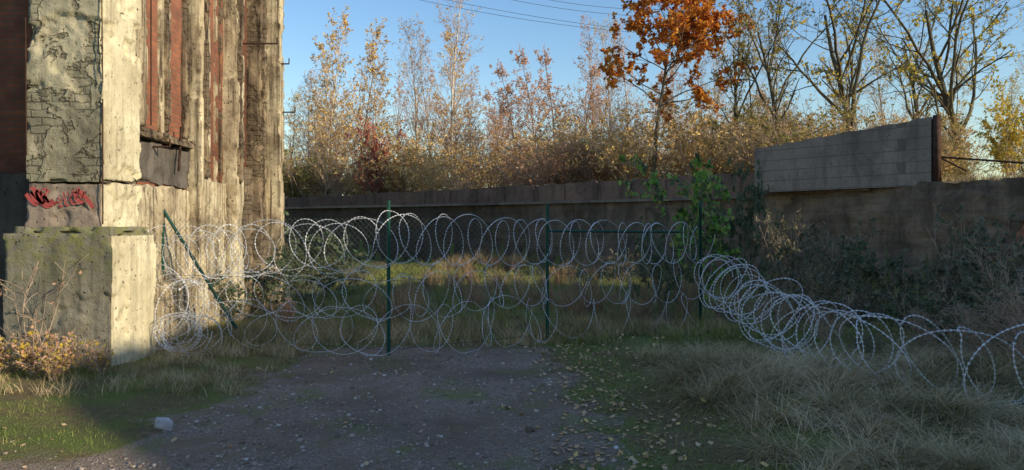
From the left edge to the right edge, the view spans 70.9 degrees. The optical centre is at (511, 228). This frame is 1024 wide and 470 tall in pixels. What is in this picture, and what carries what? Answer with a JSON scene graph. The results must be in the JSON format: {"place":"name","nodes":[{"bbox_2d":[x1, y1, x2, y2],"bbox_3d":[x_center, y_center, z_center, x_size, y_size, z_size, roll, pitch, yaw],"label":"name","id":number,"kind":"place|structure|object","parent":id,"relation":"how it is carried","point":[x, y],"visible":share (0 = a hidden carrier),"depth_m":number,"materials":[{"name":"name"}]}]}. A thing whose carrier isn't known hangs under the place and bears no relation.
{"place":"outdoors","nodes":[
{"label":"outdoors","id":0,"kind":"place"},
{"bbox_2d":[0,336,402,461],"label":"verge grass","id":1,"kind":"structure","parent":0,"point":[4,431],"depth_m":7.47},
{"bbox_2d":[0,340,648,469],"bbox_3d":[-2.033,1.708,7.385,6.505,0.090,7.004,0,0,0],"label":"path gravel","id":2,"kind":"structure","parent":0,"point":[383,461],"depth_m":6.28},
{"bbox_2d":[146,309,738,358],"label":"fence foot grass","id":3,"kind":"structure","parent":0,"point":[275,349],"depth_m":11.12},
{"bbox_2d":[0,239,1023,469],"bbox_3d":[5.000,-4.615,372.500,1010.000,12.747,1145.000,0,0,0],"label":"ground","id":4,"kind":"structure","parent":0,"point":[135,449],"depth_m":6.73,"materials":[{"name":"plant"}]},
{"bbox_2d":[0,173,42,343],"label":"front base","id":5,"kind":"object","parent":4,"relation":"on","point":[14,188],"visible":0.12,"depth_m":9.52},
{"bbox_2d":[7,329,75,375],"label":"dogwood shrub","id":6,"kind":"object","parent":4,"relation":"on","point":[30,356],"visible":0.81,"depth_m":8.11,"materials":[{"name":"yellow plant"}]},
{"bbox_2d":[0,254,88,372],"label":"sapling","id":7,"kind":"object","parent":4,"relation":"on","point":[51,303],"visible":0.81,"depth_m":8.32,"materials":[{"name":"orange plant"}]},
{"bbox_2d":[32,342,79,380],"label":"dogwood shrub","id":8,"kind":"object","parent":4,"relation":"on","point":[53,361],"visible":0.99,"depth_m":7.87,"materials":[{"name":"yellow plant"}]},
{"bbox_2d":[41,333,100,372],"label":"dogwood shrub","id":9,"kind":"object","parent":4,"relation":"on","point":[67,346],"visible":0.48,"depth_m":8.33,"materials":[{"name":"orange plant"}]},
{"bbox_2d":[3,226,155,367],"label":"corner plinth","id":10,"kind":"structure","parent":4,"relation":"on","point":[107,295],"depth_m":8.71,"materials":[{"name":"concrete"}]},
{"bbox_2d":[25,182,141,227],"bbox_3d":[-5.551,-0.239,9.371,0.976,0.699,0.959,0,0,0],"label":"corner pilaster foot","id":11,"kind":"object","parent":10,"relation":"on","point":[121,202],"visible":0.66,"depth_m":8.93},
{"bbox_2d":[24,186,93,208],"bbox_3d":[-5.596,-0.380,8.884,0.866,0.283,0.001,0,0,0],"label":"red graffiti","id":12,"kind":"object","parent":11,"relation":"attached to","point":[38,196],"visible":1,"depth_m":8.88,"materials":[{"name":"paint"}]},
{"bbox_2d":[26,0,141,183],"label":"corner pilaster","id":13,"kind":"object","parent":11,"relation":"on","point":[68,90],"visible":0.99,"depth_m":8.95,"materials":[{"name":"paint"}]},
{"bbox_2d":[80,342,116,374],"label":"dogwood shrub","id":14,"kind":"object","parent":4,"relation":"on","point":[101,357],"visible":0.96,"depth_m":8.29,"materials":[{"name":"orange plant"}]},
{"bbox_2d":[0,0,246,190],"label":"brick wall","id":15,"kind":"structure","parent":4,"relation":"on","point":[13,14],"depth_m":9.72,"materials":[{"name":"brick"}]},
{"bbox_2d":[25,0,295,223],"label":"rusty brackets","id":16,"kind":"object","parent":15,"relation":"attached to","point":[180,146],"visible":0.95,"depth_m":10.44,"materials":[{"name":"metal"}]},
{"bbox_2d":[128,0,284,347],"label":"facade fins","id":17,"kind":"object","parent":15,"relation":"attached to","point":[253,190],"visible":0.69,"depth_m":12.79,"materials":[{"name":"concrete"}]},
{"bbox_2d":[0,337,309,398],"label":"verge tufts","id":18,"kind":"object","parent":4,"relation":"on","point":[150,382],"visible":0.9,"depth_m":7.89,"materials":[{"name":"green plant"}]},
{"bbox_2d":[210,270,288,322],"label":"evergreen shrub","id":19,"kind":"object","parent":4,"relation":"on","point":[231,294],"visible":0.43,"depth_m":12.90,"materials":[{"name":"green plant"}]},
{"bbox_2d":[244,245,327,313],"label":"evergreen shrub","id":20,"kind":"object","parent":4,"relation":"on","point":[281,264],"visible":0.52,"depth_m":14.44,"materials":[{"name":"green plant"}]},
{"bbox_2d":[282,90,306,196],"bbox_3d":[-12.037,-4.290,38.579,2.169,6.373,2.092,0,0,-40],"label":"birch tree","id":21,"kind":"object","parent":4,"relation":"on","point":[291,163],"visible":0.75,"depth_m":38.73,"materials":[{"name":"brown plant"}]},
{"bbox_2d":[285,71,324,170],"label":"birch tree","id":22,"kind":"object","parent":4,"relation":"on","point":[308,102],"visible":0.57,"depth_m":44.09,"materials":[{"name":"orange plant"}]},
{"bbox_2d":[283,134,357,196],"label":"bramble bush","id":23,"kind":"object","parent":4,"relation":"on","point":[310,181],"visible":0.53,"depth_m":38.95,"materials":[{"name":"brown plant"}]},
{"bbox_2d":[282,223,370,299],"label":"evergreen shrub","id":24,"kind":"object","parent":4,"relation":"on","point":[328,242],"visible":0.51,"depth_m":16.59,"materials":[{"name":"green plant"}]},
{"bbox_2d":[289,5,366,195],"bbox_3d":[-9.769,-6.504,38.906,3.459,10.884,3.825,0,0,23],"label":"birch tree","id":25,"kind":"object","parent":4,"relation":"on","point":[333,35],"visible":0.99,"depth_m":38.48,"materials":[{"name":"brown plant"}]},
{"bbox_2d":[288,131,367,196],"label":"bare bush","id":26,"kind":"object","parent":4,"relation":"on","point":[336,190],"visible":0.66,"depth_m":38.19,"materials":[{"name":"brown plant"}]},
{"bbox_2d":[305,35,358,181],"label":"birch tree","id":27,"kind":"object","parent":4,"relation":"on","point":[323,53],"visible":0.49,"depth_m":43.85,"materials":[{"name":"orange plant"}]},
{"bbox_2d":[300,249,366,296],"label":"evergreen shrub","id":28,"kind":"object","parent":4,"relation":"on","point":[337,265],"visible":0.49,"depth_m":17.79,"materials":[{"name":"green plant"}]},
{"bbox_2d":[333,17,395,167],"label":"birch tree","id":29,"kind":"object","parent":4,"relation":"on","point":[374,54],"visible":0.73,"depth_m":40.57,"materials":[{"name":"brown plant"}]},
{"bbox_2d":[338,114,409,193],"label":"russet shrub","id":30,"kind":"object","parent":4,"relation":"on","point":[374,150],"visible":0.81,"depth_m":36.29,"materials":[{"name":"red plant"}]},
{"bbox_2d":[346,49,404,164],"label":"birch tree","id":31,"kind":"object","parent":4,"relation":"on","point":[385,124],"visible":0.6,"depth_m":40.41,"materials":[{"name":"brown plant"}]},
{"bbox_2d":[378,60,422,168],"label":"birch tree","id":32,"kind":"object","parent":4,"relation":"on","point":[398,115],"visible":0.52,"depth_m":43.34,"materials":[{"name":"brown plant"}]},
{"bbox_2d":[353,120,453,191],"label":"bramble bush","id":33,"kind":"object","parent":4,"relation":"on","point":[405,166],"visible":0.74,"depth_m":35.96,"materials":[{"name":"brown plant"}]},
{"bbox_2d":[370,133,459,191],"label":"bramble bush","id":34,"kind":"object","parent":4,"relation":"on","point":[422,147],"visible":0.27,"depth_m":36.87,"materials":[{"name":"brown plant"}]},
{"bbox_2d":[388,13,449,164],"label":"birch tree","id":35,"kind":"object","parent":4,"relation":"on","point":[416,120],"visible":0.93,"depth_m":40.86,"materials":[{"name":"brown plant"}]},
{"bbox_2d":[393,31,447,163],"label":"birch tree","id":36,"kind":"object","parent":4,"relation":"on","point":[434,108],"visible":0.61,"depth_m":44.15,"materials":[{"name":"brown plant"}]},
{"bbox_2d":[393,146,466,190],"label":"bramble bush","id":37,"kind":"object","parent":4,"relation":"on","point":[432,181],"visible":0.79,"depth_m":34.52,"materials":[{"name":"brown plant"}]},
{"bbox_2d":[148,210,714,355],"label":"razor wire fence coils","id":38,"kind":"object","parent":4,"relation":"on","point":[189,313],"visible":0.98,"depth_m":10.08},
{"bbox_2d":[162,201,701,354],"bbox_3d":[-0.860,0.718,10.709,8.740,2.396,1.970,0,0,-10],"label":"chain link fence","id":39,"kind":"object","parent":4,"relation":"on","point":[233,323],"visible":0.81,"depth_m":10.56,"materials":[{"name":"metal"}]},
{"bbox_2d":[401,0,487,187],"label":"birch tree","id":40,"kind":"object","parent":4,"relation":"on","point":[452,104],"visible":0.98,"depth_m":38.87,"materials":[{"name":"brown plant"}]},
{"bbox_2d":[423,25,488,189],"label":"birch tree","id":41,"kind":"object","parent":4,"relation":"on","point":[464,115],"visible":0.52,"depth_m":44.54,"materials":[{"name":"brown plant"}]},
{"bbox_2d":[445,65,491,163],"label":"birch tree","id":42,"kind":"object","parent":4,"relation":"on","point":[471,107],"visible":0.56,"depth_m":42.33,"materials":[{"name":"brown plant"}]},
{"bbox_2d":[428,138,515,188],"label":"bramble bush","id":43,"kind":"object","parent":4,"relation":"on","point":[482,177],"visible":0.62,"depth_m":37.07,"materials":[{"name":"brown plant"}]},
{"bbox_2d":[432,102,531,185],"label":"bare bush","id":44,"kind":"object","parent":4,"relation":"on","point":[475,140],"visible":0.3,"depth_m":39.95,"materials":[{"name":"brown plant"}]},
{"bbox_2d":[478,86,518,186],"bbox_3d":[-0.608,-4.294,37.772,2.351,6.278,2.694,0,0,-32],"label":"birch tree","id":45,"kind":"object","parent":4,"relation":"on","point":[486,97],"visible":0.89,"depth_m":37.75,"materials":[{"name":"brown plant"}]},
{"bbox_2d":[477,80,519,186],"bbox_3d":[-0.887,-4.675,40.038,2.662,7.108,3.050,0,0,0],"label":"birch tree","id":46,"kind":"object","parent":4,"relation":"on","point":[508,89],"visible":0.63,"depth_m":39.69,"materials":[{"name":"brown plant"}]},
{"bbox_2d":[3,326,1016,469],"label":"fallen leaves","id":47,"kind":"object","parent":4,"relation":"on","point":[632,458],"visible":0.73,"depth_m":6.58,"materials":[{"name":"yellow plant"}]},
{"bbox_2d":[484,58,540,160],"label":"birch tree","id":48,"kind":"object","parent":4,"relation":"on","point":[501,73],"visible":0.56,"depth_m":40.54,"materials":[{"name":"brown plant"}]},
{"bbox_2d":[482,133,549,186],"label":"bramble bush","id":49,"kind":"object","parent":4,"relation":"on","point":[501,156],"visible":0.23,"depth_m":37.46,"materials":[{"name":"brown plant"}]},
{"bbox_2d":[470,127,594,188],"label":"bramble bush","id":50,"kind":"object","parent":4,"relation":"on","point":[523,169],"visible":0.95,"depth_m":30.89,"materials":[{"name":"orange plant"}]},
{"bbox_2d":[502,44,568,158],"bbox_3d":[1.365,-5.531,39.565,3.832,8.929,3.344,0,0,40],"label":"birch tree","id":51,"kind":"object","parent":4,"relation":"on","point":[523,61],"visible":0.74,"depth_m":39.46,"materials":[{"name":"brown plant"}]},
{"bbox_2d":[526,44,590,142],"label":"birch tree","id":52,"kind":"object","parent":4,"relation":"on","point":[547,59],"visible":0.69,"depth_m":41.13,"materials":[{"name":"brown plant"}]},
{"bbox_2d":[517,115,614,183],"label":"bramble bush","id":53,"kind":"object","parent":4,"relation":"on","point":[568,144],"visible":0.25,"depth_m":32.10,"materials":[{"name":"brown plant"}]},
{"bbox_2d":[517,102,619,170],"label":"bramble bush","id":54,"kind":"object","parent":4,"relation":"on","point":[579,124],"visible":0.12,"depth_m":35.98,"materials":[{"name":"brown plant"}]},
{"bbox_2d":[534,142,621,183],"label":"bramble bush","id":55,"kind":"object","parent":4,"relation":"on","point":[593,177],"visible":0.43,"depth_m":31.20,"materials":[{"name":"orange plant"}]},
{"bbox_2d":[553,61,612,161],"bbox_3d":[3.833,-5.205,39.427,3.567,8.312,3.113,0,0,36],"label":"birch tree","id":56,"kind":"object","parent":4,"relation":"on","point":[592,96],"visible":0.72,"depth_m":39.43,"materials":[{"name":"brown plant"}]},
{"bbox_2d":[560,15,623,143],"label":"birch tree","id":57,"kind":"object","parent":4,"relation":"on","point":[587,48],"visible":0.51,"depth_m":45.29,"materials":[{"name":"brown plant"}]},
{"bbox_2d":[538,84,684,180],"bbox_3d":[4.235,-3.865,32.207,6.312,5.317,5.656,0,0,26],"label":"bare bush","id":58,"kind":"object","parent":4,"relation":"on","point":[606,135],"visible":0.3,"depth_m":31.95,"materials":[{"name":"brown plant"}]},
{"bbox_2d":[580,13,643,153],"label":"birch tree","id":59,"kind":"object","parent":4,"relation":"on","point":[604,55],"visible":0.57,"depth_m":43.93,"materials":[{"name":"brown plant"}]},
{"bbox_2d":[596,248,640,280],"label":"buddleia bush","id":60,"kind":"object","parent":4,"relation":"on","point":[614,270],"visible":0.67,"depth_m":22.87,"materials":[{"name":"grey plant"}]},
{"bbox_2d":[575,118,668,180],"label":"bramble bush","id":61,"kind":"object","parent":4,"relation":"on","point":[612,172],"visible":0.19,"depth_m":30.87,"materials":[{"name":"brown plant"}]},
{"bbox_2d":[599,19,653,150],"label":"birch tree","id":62,"kind":"object","parent":4,"relation":"on","point":[625,90],"visible":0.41,"depth_m":45.43,"materials":[{"name":"brown plant"}]},
{"bbox_2d":[574,101,701,180],"bbox_3d":[5.364,-3.098,28.709,4.344,3.983,4.990,0,0,39],"label":"bramble bush","id":63,"kind":"object","parent":4,"relation":"on","point":[626,170],"visible":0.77,"depth_m":28.42,"materials":[{"name":"brown plant"}]},
{"bbox_2d":[284,177,1023,283],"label":"wall","id":64,"kind":"structure","parent":4,"relation":"on","point":[903,215],"depth_m":24.96,"materials":[{"name":"concrete"}]},
{"bbox_2d":[284,195,750,208],"bbox_3d":[-5.635,-1.058,32.913,32.952,0.117,1.547,0,0,31],"label":"ledge","id":65,"kind":"object","parent":64,"relation":"attached to","point":[542,202],"visible":0.63,"depth_m":30.14,"materials":[{"name":"concrete"}]},
{"bbox_2d":[284,172,871,206],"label":"parapet","id":66,"kind":"structure","parent":64,"relation":"on","point":[596,190],"depth_m":29.48,"materials":[{"name":"concrete"}]},
{"bbox_2d":[754,117,932,192],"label":"blocks","id":67,"kind":"structure","parent":64,"relation":"on","point":[895,155],"depth_m":20.75,"materials":[{"name":"concrete"}]},
{"bbox_2d":[933,115,940,181],"bbox_3d":[11.344,-2.060,19.290,0.190,1.920,0.420,0,0,0],"label":"end post","id":68,"kind":"object","parent":64,"relation":"on","point":[936,148],"visible":0.71,"depth_m":19.08,"materials":[{"name":"metal"}]},
{"bbox_2d":[616,215,712,319],"bbox_3d":[2.860,0.733,13.297,1.207,2.179,1.887,0,0,-25],"label":"evergreen shrub","id":69,"kind":"object","parent":4,"relation":"on","point":[643,277],"visible":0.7,"depth_m":13.48,"materials":[{"name":"green plant"}]},
{"bbox_2d":[598,0,758,177],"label":"oak tree","id":70,"kind":"object","parent":4,"relation":"on","point":[695,19],"visible":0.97,"depth_m":28.14,"materials":[{"name":"orange plant"}]},
{"bbox_2d":[618,152,744,312],"bbox_3d":[3.260,0.122,13.840,2.345,3.428,2.483,0,0,0],"label":"evergreen shrub","id":71,"kind":"object","parent":4,"relation":"on","point":[702,183],"visible":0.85,"depth_m":13.86,"materials":[{"name":"green plant"}]},
{"bbox_2d":[620,91,759,178],"bbox_3d":[7.303,-3.220,27.885,5.385,4.298,4.687,0,0,-38],"label":"bramble bush","id":72,"kind":"object","parent":4,"relation":"on","point":[678,167],"visible":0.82,"depth_m":27.75,"materials":[{"name":"brown plant"}]},
{"bbox_2d":[698,154,787,308],"bbox_3d":[4.696,0.116,15.222,1.311,3.381,2.049,0,0,-17],"label":"evergreen shrub","id":73,"kind":"object","parent":4,"relation":"on","point":[743,222],"visible":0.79,"depth_m":14.69,"materials":[{"name":"green plant"}]},
{"bbox_2d":[707,0,800,157],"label":"alder tree","id":74,"kind":"object","parent":4,"relation":"on","point":[736,112],"visible":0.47,"depth_m":30.18,"materials":[{"name":"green plant"}]},
{"bbox_2d":[709,111,799,173],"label":"bramble bush","id":75,"kind":"object","parent":4,"relation":"on","point":[734,151],"visible":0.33,"depth_m":25.83,"materials":[{"name":"brown plant"}]},
{"bbox_2d":[720,9,793,131],"bbox_3d":[12.379,-6.102,35.914,3.430,10.078,3.308,0,0,32],"label":"birch tree","id":76,"kind":"object","parent":4,"relation":"on","point":[760,24],"visible":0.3,"depth_m":36.08,"materials":[{"name":"brown plant"}]},
{"bbox_2d":[744,283,796,331],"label":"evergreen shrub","id":77,"kind":"object","parent":4,"relation":"on","point":[759,311],"visible":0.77,"depth_m":12.01,"materials":[{"name":"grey plant"}]},
{"bbox_2d":[744,249,808,308],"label":"buddleia bush","id":78,"kind":"object","parent":4,"relation":"on","point":[791,274],"visible":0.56,"depth_m":15.00,"materials":[{"name":"green plant"}]},
{"bbox_2d":[708,81,858,171],"bbox_3d":[9.114,-3.195,25.551,4.298,4.041,4.797,0,0,-20],"label":"bare bush","id":79,"kind":"object","parent":4,"relation":"on","point":[751,162],"visible":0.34,"depth_m":25.40,"materials":[{"name":"brown plant"}]},
{"bbox_2d":[551,323,1023,469],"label":"short grass","id":80,"kind":"structure","parent":4,"relation":"on","point":[663,392],"depth_m":7.18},
{"bbox_2d":[752,205,824,283],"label":"buddleia bush","id":81,"kind":"object","parent":4,"relation":"on","point":[788,251],"visible":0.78,"depth_m":20.60,"materials":[{"name":"green plant"}]},
{"bbox_2d":[710,0,877,140],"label":"alder tree","id":82,"kind":"object","parent":4,"relation":"on","point":[767,66],"visible":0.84,"depth_m":27.29,"materials":[{"name":"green plant"}]},
{"bbox_2d":[739,97,859,178],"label":"bramble bush","id":83,"kind":"object","parent":4,"relation":"on","point":[800,134],"visible":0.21,"depth_m":23.96,"materials":[{"name":"brown plant"}]},
{"bbox_2d":[770,255,847,322],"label":"buddleia bush","id":84,"kind":"object","parent":4,"relation":"on","point":[827,288],"visible":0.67,"depth_m":12.92,"materials":[{"name":"green plant"}]},
{"bbox_2d":[612,335,1023,469],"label":"dry long grass","id":85,"kind":"structure","parent":4,"relation":"on","point":[800,372],"depth_m":6.46,"materials":[{"name":"plant"}]},
{"bbox_2d":[790,288,860,341],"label":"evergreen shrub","id":86,"kind":"object","parent":4,"relation":"on","point":[822,325],"visible":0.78,"depth_m":10.81,"materials":[{"name":"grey plant"}]},
{"bbox_2d":[747,0,925,131],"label":"alder tree","id":87,"kind":"object","parent":4,"relation":"on","point":[852,85],"visible":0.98,"depth_m":24.76,"materials":[{"name":"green plant"}]},
{"bbox_2d":[799,211,877,296],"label":"buddleia bush","id":88,"kind":"object","parent":4,"relation":"on","point":[814,251],"visible":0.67,"depth_m":14.82,"materials":[{"name":"green plant"}]},
{"bbox_2d":[820,270,893,324],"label":"buddleia bush","id":89,"kind":"object","parent":4,"relation":"on","point":[870,308],"visible":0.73,"depth_m":12.49,"materials":[{"name":"green plant"}]},
{"bbox_2d":[694,254,1023,406],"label":"razor wire coil","id":90,"kind":"object","parent":4,"relation":"on","point":[787,296],"visible":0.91,"depth_m":8.87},
{"bbox_2d":[857,27,911,125],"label":"birch tree","id":91,"kind":"object","parent":4,"relation":"on","point":[879,95],"visible":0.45,"depth_m":40.13,"materials":[{"name":"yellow plant"}]},
{"bbox_2d":[836,240,983,321],"bbox_3d":[7.085,0.979,12.798,2.375,1.646,1.520,0,0,33],"label":"evergreen shrub","id":92,"kind":"object","parent":4,"relation":"on","point":[869,273],"visible":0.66,"depth_m":12.99,"materials":[{"name":"green plant"}]},
{"bbox_2d":[861,109,979,179],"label":"bramble bush","id":93,"kind":"object","parent":4,"relation":"on","point":[952,153],"visible":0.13,"depth_m":23.85,"materials":[{"name":"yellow plant"}]},
{"bbox_2d":[874,254,968,330],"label":"buddleia bush","id":94,"kind":"object","parent":4,"relation":"on","point":[922,293],"visible":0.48,"depth_m":12.04,"materials":[{"name":"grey plant"}]},
{"bbox_2d":[872,286,970,350],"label":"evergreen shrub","id":95,"kind":"object","parent":4,"relation":"on","point":[924,325],"visible":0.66,"depth_m":9.74,"materials":[{"name":"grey plant"}]},
{"bbox_2d":[837,0,1023,180],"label":"alder tree","id":96,"kind":"object","parent":4,"relation":"on","point":[944,99],"visible":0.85,"depth_m":27.33,"materials":[{"name":"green plant"}]},
{"bbox_2d":[858,0,1023,129],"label":"alder tree","id":97,"kind":"object","parent":4,"relation":"on","point":[927,45],"visible":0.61,"depth_m":32.43,"materials":[{"name":"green plant"}]},
{"bbox_2d":[883,283,1000,345],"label":"evergreen shrub","id":98,"kind":"object","parent":4,"relation":"on","point":[910,296],"visible":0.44,"depth_m":10.49,"materials":[{"name":"green plant"}]},
{"bbox_2d":[922,218,1001,318],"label":"buddleia bush","id":99,"kind":"object","parent":4,"relation":"on","point":[974,249],"visible":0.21,"depth_m":12.93,"materials":[{"name":"green plant"}]},
{"bbox_2d":[903,276,1022,356],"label":"bare bush","id":100,"kind":"object","parent":4,"relation":"on","point":[972,313],"visible":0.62,"depth_m":8.96,"materials":[{"name":"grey plant"}]},
{"bbox_2d":[917,279,1023,351],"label":"evergreen shrub","id":101,"kind":"object","parent":4,"relation":"on","point":[927,306],"visible":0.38,"depth_m":9.32,"materials":[{"name":"green plant"}]},
{"bbox_2d":[919,195,1023,326],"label":"buddleia bush","id":102,"kind":"object","parent":4,"relation":"on","point":[960,267],"visible":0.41,"depth_m":12.14,"materials":[{"name":"green plant"}]},
{"bbox_2d":[935,266,1023,361],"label":"bare bush","id":103,"kind":"object","parent":4,"relation":"on","point":[996,310],"visible":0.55,"depth_m":8.51,"materials":[{"name":"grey plant"}]},
{"bbox_2d":[937,251,1023,363],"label":"bare bush","id":104,"kind":"object","parent":4,"relation":"on","point":[1021,336],"visible":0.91,"depth_m":8.09,"materials":[{"name":"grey plant"}]},
{"bbox_2d":[952,230,1023,343],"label":"buddleia bush","id":105,"kind":"object","parent":4,"relation":"on","point":[991,268],"visible":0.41,"depth_m":10.29,"materials":[{"name":"green plant"}]},
{"bbox_2d":[957,65,1023,177],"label":"yellow shrub","id":106,"kind":"object","parent":4,"relation":"on","point":[1010,139],"visible":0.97,"depth_m":22.06,"materials":[{"name":"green plant"}]},
{"bbox_2d":[167,256,1021,345],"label":"meadow grass","id":107,"kind":"structure","parent":0,"point":[439,298],"depth_m":14.12,"materials":[{"name":"plant"}]},
{"bbox_2d":[363,250,888,323],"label":"russet grass","id":108,"kind":"structure","parent":0,"point":[406,299],"depth_m":15.92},
{"bbox_2d":[282,0,1023,195],"label":"sky","id":109,"kind":"structure","parent":0,"point":[304,20],"materials":[{"name":"blue"}]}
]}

